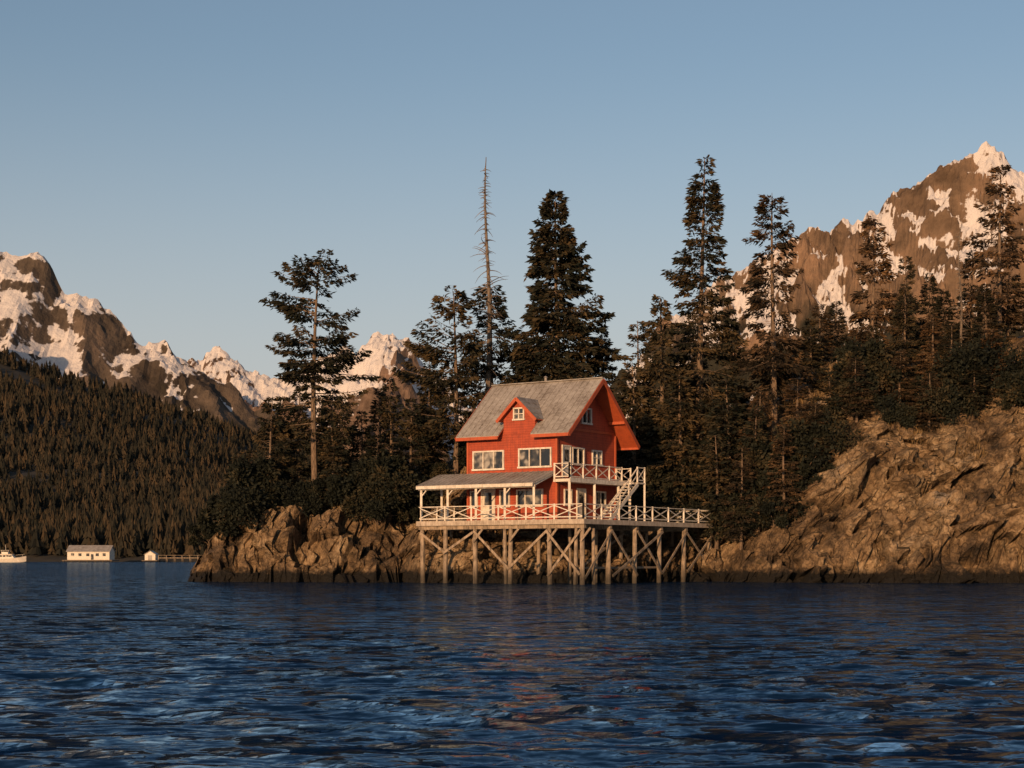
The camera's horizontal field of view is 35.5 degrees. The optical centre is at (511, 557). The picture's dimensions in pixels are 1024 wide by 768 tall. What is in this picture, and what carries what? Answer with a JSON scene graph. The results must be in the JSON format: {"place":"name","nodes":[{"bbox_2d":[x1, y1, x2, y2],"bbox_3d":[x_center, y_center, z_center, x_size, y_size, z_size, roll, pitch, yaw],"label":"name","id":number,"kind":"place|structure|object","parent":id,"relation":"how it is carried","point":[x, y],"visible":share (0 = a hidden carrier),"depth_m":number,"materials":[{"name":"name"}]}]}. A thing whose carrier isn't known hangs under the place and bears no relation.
{"place":"outdoors","nodes":[
{"label":"outdoors","id":0,"kind":"place"},
{"bbox_2d":[0,361,267,561],"bbox_3d":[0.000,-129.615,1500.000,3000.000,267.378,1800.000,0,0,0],"label":"shore hillside","id":1,"kind":"structure","parent":0,"point":[45,557],"depth_m":1168.09,"materials":[{"name":"plant"}]},
{"bbox_2d":[0,346,359,558],"bbox_3d":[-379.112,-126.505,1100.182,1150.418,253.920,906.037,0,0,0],"label":"distant conifer forest","id":2,"kind":"object","parent":1,"relation":"on","point":[153,515],"visible":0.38,"depth_m":1076.99,"materials":[{"name":"green plant"}]},
{"bbox_2d":[0,252,317,444],"bbox_3d":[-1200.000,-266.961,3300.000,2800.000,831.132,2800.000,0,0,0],"label":"snowy mountain","id":3,"kind":"structure","parent":0,"point":[44,317],"depth_m":3490.97,"materials":[{"name":"stone"}]},
{"bbox_2d":[187,331,473,463],"bbox_3d":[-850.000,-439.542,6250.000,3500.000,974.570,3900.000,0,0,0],"label":"snowy mountain range","id":4,"kind":"structure","parent":0,"point":[255,388],"depth_m":6337.06,"materials":[{"name":"snow"}]},
{"bbox_2d":[0,562,1023,767],"bbox_3d":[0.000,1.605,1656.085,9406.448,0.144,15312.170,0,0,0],"label":"water","id":5,"kind":"structure","parent":0,"point":[135,665],"depth_m":22.12,"materials":[{"name":"blue liquid"}]},
{"bbox_2d":[62,545,118,561],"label":"white boathouse","id":6,"kind":"object","parent":5,"relation":"in","point":[87,553],"visible":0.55,"depth_m":608.00,"materials":[{"name":"paint"}]},
{"bbox_2d":[416,503,712,584],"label":"timber deck on pilings","id":7,"kind":"structure","parent":5,"relation":"in","point":[581,525],"depth_m":99.94,"materials":[{"name":"grey wood"}]},
{"bbox_2d":[416,473,552,520],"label":"porch frame","id":8,"kind":"object","parent":7,"relation":"on","point":[447,488],"visible":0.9,"depth_m":100.46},
{"bbox_2d":[417,470,552,485],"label":"porch roof","id":9,"kind":"structure","parent":8,"relation":"on","point":[489,478],"depth_m":101.26,"materials":[{"name":"wood"}]},
{"bbox_2d":[469,398,614,530],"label":"walls","id":10,"kind":"structure","parent":7,"relation":"on","point":[514,436],"depth_m":102.09,"materials":[{"name":"red"}]},
{"bbox_2d":[456,377,604,437],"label":"roof","id":11,"kind":"structure","parent":10,"relation":"on","point":[556,406],"depth_m":102.88,"materials":[{"name":"wood"}]},
{"bbox_2d":[468,385,636,447],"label":"soffit","id":12,"kind":"structure","parent":11,"relation":"attached to","point":[612,414],"depth_m":104.67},
{"bbox_2d":[482,446,584,519],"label":"doors","id":13,"kind":"structure","parent":10,"relation":"attached to","point":[484,509],"depth_m":102.67,"materials":[{"name":"white paint"}]},
{"bbox_2d":[470,407,606,519],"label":"window trim","id":14,"kind":"structure","parent":10,"relation":"attached to","point":[529,466],"depth_m":101.92,"materials":[{"name":"wood"}]},
{"bbox_2d":[472,409,604,505],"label":"window glass","id":15,"kind":"object","parent":14,"relation":"in","point":[524,458],"visible":0.76,"depth_m":102.00,"materials":[{"name":"glass"}]},
{"bbox_2d":[455,379,639,520],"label":"red trim","id":16,"kind":"structure","parent":10,"relation":"attached to","point":[578,419],"depth_m":102.08,"materials":[{"name":"wood"}]},
{"bbox_2d":[553,462,644,520],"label":"balcony and stairs","id":17,"kind":"structure","parent":7,"relation":"on","point":[582,479],"depth_m":102.03,"materials":[{"name":"white paint"}]},
{"bbox_2d":[0,0,1023,407],"label":"sky","id":18,"kind":"structure","parent":0,"point":[164,159],"materials":[{"name":"blue"}]},
{"bbox_2d":[188,335,1023,582],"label":"island terrain","id":19,"kind":"structure","parent":0,"point":[871,515],"depth_m":105.62,"materials":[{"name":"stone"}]},
{"bbox_2d":[186,518,227,546],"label":"shrub","id":20,"kind":"object","parent":19,"relation":"on","point":[196,532],"visible":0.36,"depth_m":109.08,"materials":[{"name":"green plant"}]},
{"bbox_2d":[199,488,243,537],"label":"shrub","id":21,"kind":"object","parent":19,"relation":"on","point":[226,526],"visible":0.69,"depth_m":106.91,"materials":[{"name":"green plant"}]},
{"bbox_2d":[196,472,288,533],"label":"shrub","id":22,"kind":"object","parent":19,"relation":"on","point":[245,505],"visible":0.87,"depth_m":105.98,"materials":[{"name":"green plant"}]},
{"bbox_2d":[219,454,295,502],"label":"shrub","id":23,"kind":"object","parent":19,"relation":"on","point":[239,469],"visible":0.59,"depth_m":107.73,"materials":[{"name":"green plant"}]},
{"bbox_2d":[248,396,296,492],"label":"spruce tree","id":24,"kind":"object","parent":19,"relation":"on","point":[279,461],"visible":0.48,"depth_m":109.56,"materials":[{"name":"green plant"}]},
{"bbox_2d":[261,396,308,489],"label":"spruce tree","id":25,"kind":"object","parent":19,"relation":"on","point":[282,398],"visible":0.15,"depth_m":112.92,"materials":[{"name":"green plant"}]},
{"bbox_2d":[279,384,311,488],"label":"spruce tree","id":26,"kind":"object","parent":19,"relation":"on","point":[299,446],"visible":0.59,"depth_m":111.11,"materials":[{"name":"green plant"}]},
{"bbox_2d":[272,479,330,516],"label":"shrub","id":27,"kind":"object","parent":19,"relation":"on","point":[298,497],"visible":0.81,"depth_m":107.59,"materials":[{"name":"green plant"}]},
{"bbox_2d":[258,248,380,480],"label":"sitka spruce tree","id":28,"kind":"object","parent":19,"relation":"on","point":[313,367],"visible":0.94,"depth_m":109.36,"materials":[{"name":"green plant"}]},
{"bbox_2d":[305,476,342,511],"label":"shrub","id":29,"kind":"object","parent":19,"relation":"on","point":[317,485],"visible":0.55,"depth_m":107.97,"materials":[{"name":"green plant"}]},
{"bbox_2d":[307,389,350,481],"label":"spruce tree","id":30,"kind":"object","parent":19,"relation":"on","point":[320,464],"visible":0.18,"depth_m":111.81,"materials":[{"name":"green plant"}]},
{"bbox_2d":[318,426,349,509],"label":"spruce tree","id":31,"kind":"object","parent":19,"relation":"on","point":[324,450],"visible":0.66,"depth_m":108.36,"materials":[{"name":"green plant"}]},
{"bbox_2d":[317,395,356,487],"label":"spruce tree","id":32,"kind":"object","parent":19,"relation":"on","point":[347,430],"visible":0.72,"depth_m":108.64,"materials":[{"name":"green plant"}]},
{"bbox_2d":[322,456,374,506],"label":"shrub","id":33,"kind":"object","parent":19,"relation":"on","point":[332,482],"visible":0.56,"depth_m":107.19,"materials":[{"name":"green plant"}]},
{"bbox_2d":[343,410,372,468],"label":"spruce tree","id":34,"kind":"object","parent":19,"relation":"on","point":[357,435],"visible":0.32,"depth_m":110.65,"materials":[{"name":"green plant"}]},
{"bbox_2d":[338,479,408,524],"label":"shrub","id":35,"kind":"object","parent":19,"relation":"on","point":[376,509],"visible":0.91,"depth_m":106.27,"materials":[{"name":"green plant"}]},
{"bbox_2d":[355,434,393,491],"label":"spruce tree","id":36,"kind":"object","parent":19,"relation":"on","point":[370,451],"visible":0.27,"depth_m":109.00,"materials":[{"name":"green plant"}]},
{"bbox_2d":[334,456,420,513],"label":"shrub","id":37,"kind":"object","parent":19,"relation":"on","point":[347,485],"visible":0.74,"depth_m":106.72,"materials":[{"name":"green plant"}]},
{"bbox_2d":[363,387,398,454],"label":"spruce tree","id":38,"kind":"object","parent":19,"relation":"on","point":[373,420],"visible":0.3,"depth_m":121.78,"materials":[{"name":"green plant"}]},
{"bbox_2d":[352,452,422,507],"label":"shrub","id":39,"kind":"object","parent":19,"relation":"on","point":[389,462],"visible":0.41,"depth_m":107.72,"materials":[{"name":"green plant"}]},
{"bbox_2d":[375,377,414,467],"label":"spruce tree","id":40,"kind":"object","parent":19,"relation":"on","point":[384,419],"visible":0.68,"depth_m":112.73,"materials":[{"name":"green plant"}]},
{"bbox_2d":[394,398,431,492],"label":"spruce tree","id":41,"kind":"object","parent":19,"relation":"on","point":[418,461],"visible":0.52,"depth_m":112.18,"materials":[{"name":"green plant"}]},
{"bbox_2d":[390,470,439,522],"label":"shrub","id":42,"kind":"object","parent":19,"relation":"on","point":[428,497],"visible":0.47,"depth_m":108.16,"materials":[{"name":"green plant"}]},
{"bbox_2d":[408,362,453,464],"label":"spruce tree","id":43,"kind":"object","parent":19,"relation":"on","point":[429,365],"visible":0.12,"depth_m":118.89,"materials":[{"name":"green plant"}]},
{"bbox_2d":[412,382,452,473],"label":"spruce tree","id":44,"kind":"object","parent":19,"relation":"on","point":[434,453],"visible":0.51,"depth_m":114.73,"materials":[{"name":"green plant"}]},
{"bbox_2d":[422,462,452,490],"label":"shrub","id":45,"kind":"object","parent":19,"relation":"on","point":[436,469],"visible":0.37,"depth_m":112.34,"materials":[{"name":"green plant"}]},
{"bbox_2d":[391,285,489,473],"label":"sitka spruce tree","id":46,"kind":"object","parent":19,"relation":"on","point":[427,352],"visible":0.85,"depth_m":113.23,"materials":[{"name":"green plant"}]},
{"bbox_2d":[470,161,511,402],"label":"dead tree snag","id":47,"kind":"object","parent":19,"relation":"on","point":[488,331],"visible":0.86,"depth_m":116.33,"materials":[{"name":"wood"}]},
{"bbox_2d":[448,285,538,406],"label":"spruce tree","id":48,"kind":"object","parent":19,"relation":"on","point":[504,347],"visible":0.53,"depth_m":117.52,"materials":[{"name":"green plant"}]},
{"bbox_2d":[463,189,641,453],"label":"spruce tree","id":49,"kind":"object","parent":19,"relation":"on","point":[541,357],"visible":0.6,"depth_m":116.95,"materials":[{"name":"green plant"}]},
{"bbox_2d":[589,323,627,421],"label":"spruce tree","id":50,"kind":"object","parent":19,"relation":"on","point":[610,368],"visible":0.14,"depth_m":120.79,"materials":[{"name":"green plant"}]},
{"bbox_2d":[615,361,656,500],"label":"spruce tree","id":51,"kind":"object","parent":19,"relation":"on","point":[625,407],"visible":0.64,"depth_m":113.63,"materials":[{"name":"green plant"}]},
{"bbox_2d":[615,321,668,468],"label":"spruce tree","id":52,"kind":"object","parent":19,"relation":"on","point":[637,337],"visible":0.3,"depth_m":116.96,"materials":[{"name":"green plant"}]},
{"bbox_2d":[619,477,679,521],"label":"shrub","id":53,"kind":"object","parent":19,"relation":"on","point":[652,500],"visible":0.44,"depth_m":111.68,"materials":[{"name":"green plant"}]},
{"bbox_2d":[621,294,696,483],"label":"spruce tree","id":54,"kind":"object","parent":19,"relation":"on","point":[659,356],"visible":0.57,"depth_m":113.38,"materials":[{"name":"green plant"}]},
{"bbox_2d":[632,454,695,510],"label":"shrub","id":55,"kind":"object","parent":19,"relation":"on","point":[651,475],"visible":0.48,"depth_m":111.85,"materials":[{"name":"green plant"}]},
{"bbox_2d":[645,373,715,514],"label":"spruce tree","id":56,"kind":"object","parent":19,"relation":"on","point":[662,447],"visible":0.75,"depth_m":111.82,"materials":[{"name":"green plant"}]},
{"bbox_2d":[658,438,723,504],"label":"shrub","id":57,"kind":"object","parent":19,"relation":"on","point":[698,486],"visible":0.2,"depth_m":111.15,"materials":[{"name":"green plant"}]},
{"bbox_2d":[674,307,712,433],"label":"spruce tree","id":58,"kind":"object","parent":19,"relation":"on","point":[695,315],"visible":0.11,"depth_m":123.89,"materials":[{"name":"green plant"}]},
{"bbox_2d":[658,463,729,519],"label":"shrub","id":59,"kind":"object","parent":19,"relation":"on","point":[673,493],"visible":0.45,"depth_m":110.93,"materials":[{"name":"green plant"}]},
{"bbox_2d":[661,154,770,460],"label":"spruce tree","id":60,"kind":"object","parent":19,"relation":"on","point":[701,394],"visible":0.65,"depth_m":115.64,"materials":[{"name":"green plant"}]},
{"bbox_2d":[679,497,753,547],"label":"shrub","id":61,"kind":"object","parent":19,"relation":"on","point":[688,540],"visible":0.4,"depth_m":108.92,"materials":[{"name":"green plant"}]},
{"bbox_2d":[698,434,736,548],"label":"spruce tree","id":62,"kind":"object","parent":19,"relation":"on","point":[722,472],"visible":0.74,"depth_m":109.14,"materials":[{"name":"green plant"}]},
{"bbox_2d":[688,378,753,508],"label":"spruce tree","id":63,"kind":"object","parent":19,"relation":"on","point":[729,416],"visible":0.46,"depth_m":110.74,"materials":[{"name":"green plant"}]},
{"bbox_2d":[706,490,756,541],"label":"shrub","id":64,"kind":"object","parent":19,"relation":"on","point":[738,525],"visible":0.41,"depth_m":108.51,"materials":[{"name":"green plant"}]},
{"bbox_2d":[715,313,758,434],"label":"spruce tree","id":65,"kind":"object","parent":19,"relation":"on","point":[739,388],"visible":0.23,"depth_m":117.13,"materials":[{"name":"green plant"}]},
{"bbox_2d":[717,447,760,549],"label":"spruce tree","id":66,"kind":"object","parent":19,"relation":"on","point":[732,487],"visible":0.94,"depth_m":107.18,"materials":[{"name":"green plant"}]},
{"bbox_2d":[733,404,770,499],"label":"spruce tree","id":67,"kind":"object","parent":19,"relation":"on","point":[761,413],"visible":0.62,"depth_m":108.58,"materials":[{"name":"green plant"}]},
{"bbox_2d":[728,486,776,533],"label":"shrub","id":68,"kind":"object","parent":19,"relation":"on","point":[741,510],"visible":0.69,"depth_m":106.92,"materials":[{"name":"green plant"}]},
{"bbox_2d":[736,391,775,487],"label":"spruce tree","id":69,"kind":"object","parent":19,"relation":"on","point":[765,408],"visible":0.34,"depth_m":109.67,"materials":[{"name":"green plant"}]},
{"bbox_2d":[731,195,816,434],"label":"spruce tree","id":70,"kind":"object","parent":19,"relation":"on","point":[775,364],"visible":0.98,"depth_m":113.89,"materials":[{"name":"green plant"}]},
{"bbox_2d":[738,435,814,499],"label":"shrub","id":71,"kind":"object","parent":19,"relation":"on","point":[757,456],"visible":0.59,"depth_m":107.69,"materials":[{"name":"green plant"}]},
{"bbox_2d":[740,485,813,527],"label":"shrub","id":72,"kind":"object","parent":19,"relation":"on","point":[780,521],"visible":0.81,"depth_m":106.38,"materials":[{"name":"green plant"}]},
{"bbox_2d":[762,424,807,518],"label":"spruce tree","id":73,"kind":"object","parent":19,"relation":"on","point":[785,489],"visible":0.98,"depth_m":106.46,"materials":[{"name":"green plant"}]},
{"bbox_2d":[773,378,814,436],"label":"spruce tree","id":74,"kind":"object","parent":19,"relation":"on","point":[791,394],"visible":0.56,"depth_m":110.39,"materials":[{"name":"green plant"}]},
{"bbox_2d":[758,435,835,492],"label":"shrub","id":75,"kind":"object","parent":19,"relation":"on","point":[807,467],"visible":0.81,"depth_m":106.98,"materials":[{"name":"green plant"}]},
{"bbox_2d":[790,318,830,395],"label":"spruce tree","id":76,"kind":"object","parent":19,"relation":"on","point":[810,362],"visible":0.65,"depth_m":115.71,"materials":[{"name":"green plant"}]},
{"bbox_2d":[797,303,835,367],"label":"spruce tree","id":77,"kind":"object","parent":19,"relation":"on","point":[824,328],"visible":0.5,"depth_m":118.78,"materials":[{"name":"green plant"}]},
{"bbox_2d":[803,404,835,469],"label":"spruce tree","id":78,"kind":"object","parent":19,"relation":"on","point":[813,408],"visible":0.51,"depth_m":108.13,"materials":[{"name":"green plant"}]},
{"bbox_2d":[773,405,871,459],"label":"shrub","id":79,"kind":"object","parent":19,"relation":"on","point":[800,431],"visible":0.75,"depth_m":107.73,"materials":[{"name":"green plant"}]},
{"bbox_2d":[807,376,847,424],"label":"spruce tree","id":80,"kind":"object","parent":19,"relation":"on","point":[830,388],"visible":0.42,"depth_m":110.45,"materials":[{"name":"green plant"}]},
{"bbox_2d":[815,301,849,361],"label":"spruce tree","id":81,"kind":"object","parent":19,"relation":"on","point":[841,325],"visible":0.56,"depth_m":123.80,"materials":[{"name":"green plant"}]},
{"bbox_2d":[825,375,883,419],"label":"shrub","id":82,"kind":"object","parent":19,"relation":"on","point":[846,382],"visible":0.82,"depth_m":109.56,"materials":[{"name":"green plant"}]},
{"bbox_2d":[836,357,879,422],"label":"spruce tree","id":83,"kind":"object","parent":19,"relation":"on","point":[850,371],"visible":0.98,"depth_m":109.24,"materials":[{"name":"green plant"}]},
{"bbox_2d":[825,336,908,393],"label":"shrub","id":84,"kind":"object","parent":19,"relation":"on","point":[848,350],"visible":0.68,"depth_m":111.83,"materials":[{"name":"green plant"}]},
{"bbox_2d":[836,216,915,362],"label":"spruce tree","id":85,"kind":"object","parent":19,"relation":"on","point":[884,303],"visible":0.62,"depth_m":117.51,"materials":[{"name":"green plant"}]},
{"bbox_2d":[872,390,917,429],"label":"shrub","id":86,"kind":"object","parent":19,"relation":"on","point":[892,410],"visible":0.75,"depth_m":108.89,"materials":[{"name":"green plant"}]},
{"bbox_2d":[882,351,921,405],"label":"spruce tree","id":87,"kind":"object","parent":19,"relation":"on","point":[900,364],"visible":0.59,"depth_m":111.55,"materials":[{"name":"green plant"}]},
{"bbox_2d":[884,284,927,380],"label":"spruce tree","id":88,"kind":"object","parent":19,"relation":"on","point":[896,342],"visible":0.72,"depth_m":115.79,"materials":[{"name":"green plant"}]},
{"bbox_2d":[889,256,928,364],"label":"spruce tree","id":89,"kind":"object","parent":19,"relation":"on","point":[917,304],"visible":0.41,"depth_m":120.83,"materials":[{"name":"green plant"}]},
{"bbox_2d":[910,272,948,348],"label":"spruce tree","id":90,"kind":"object","parent":19,"relation":"on","point":[924,292],"visible":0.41,"depth_m":125.92,"materials":[{"name":"green plant"}]},
{"bbox_2d":[913,314,948,376],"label":"spruce tree","id":91,"kind":"object","parent":19,"relation":"on","point":[933,343],"visible":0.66,"depth_m":114.40,"materials":[{"name":"green plant"}]},
{"bbox_2d":[912,373,949,429],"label":"spruce tree","id":92,"kind":"object","parent":19,"relation":"on","point":[927,418],"visible":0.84,"depth_m":109.50,"materials":[{"name":"green plant"}]},
{"bbox_2d":[901,354,973,413],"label":"shrub","id":93,"kind":"object","parent":19,"relation":"on","point":[942,372],"visible":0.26,"depth_m":111.15,"materials":[{"name":"green plant"}]},
{"bbox_2d":[926,289,970,352],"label":"spruce tree","id":94,"kind":"object","parent":19,"relation":"on","point":[939,300],"visible":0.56,"depth_m":118.80,"materials":[{"name":"green plant"}]},
{"bbox_2d":[922,325,975,391],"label":"spruce tree","id":95,"kind":"object","parent":19,"relation":"on","point":[943,351],"visible":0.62,"depth_m":111.63,"materials":[{"name":"green plant"}]},
{"bbox_2d":[913,374,986,423],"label":"shrub","id":96,"kind":"object","parent":19,"relation":"on","point":[946,394],"visible":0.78,"depth_m":108.87,"materials":[{"name":"green plant"}]},
{"bbox_2d":[949,222,973,346],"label":"dead tree snag","id":97,"kind":"object","parent":19,"relation":"on","point":[961,307],"visible":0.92,"depth_m":116.90,"materials":[{"name":"wood"}]},
{"bbox_2d":[950,250,988,346],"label":"spruce tree","id":98,"kind":"object","parent":19,"relation":"on","point":[971,289],"visible":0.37,"depth_m":121.74,"materials":[{"name":"green plant"}]},
{"bbox_2d":[956,356,996,409],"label":"spruce tree","id":99,"kind":"object","parent":19,"relation":"on","point":[970,387],"visible":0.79,"depth_m":109.53,"materials":[{"name":"green plant"}]},
{"bbox_2d":[944,329,1023,391],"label":"shrub","id":100,"kind":"object","parent":19,"relation":"on","point":[989,354],"visible":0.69,"depth_m":110.31,"materials":[{"name":"green plant"}]},
{"bbox_2d":[963,285,1015,346],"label":"spruce tree","id":101,"kind":"object","parent":19,"relation":"on","point":[977,330],"visible":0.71,"depth_m":115.86,"materials":[{"name":"green plant"}]},
{"bbox_2d":[958,164,1023,350],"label":"spruce tree","id":102,"kind":"object","parent":19,"relation":"on","point":[1008,241],"visible":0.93,"depth_m":119.76,"materials":[{"name":"green plant"}]},
{"bbox_2d":[980,328,1013,390],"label":"spruce tree","id":103,"kind":"object","parent":19,"relation":"on","point":[1000,344],"visible":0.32,"depth_m":111.59,"materials":[{"name":"green plant"}]},
{"bbox_2d":[987,371,1023,414],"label":"shrub","id":104,"kind":"object","parent":19,"relation":"on","point":[1009,393],"visible":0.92,"depth_m":109.22,"materials":[{"name":"green plant"}]},
{"bbox_2d":[989,242,1023,336],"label":"spruce tree","id":105,"kind":"object","parent":19,"relation":"on","point":[1013,285],"visible":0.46,"depth_m":123.56,"materials":[{"name":"green plant"}]},
{"bbox_2d":[609,141,1023,438],"bbox_3d":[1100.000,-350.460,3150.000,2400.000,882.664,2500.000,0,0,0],"label":"snowy mountain","id":106,"kind":"structure","parent":0,"point":[921,221],"depth_m":3004.80,"materials":[{"name":"stone"}]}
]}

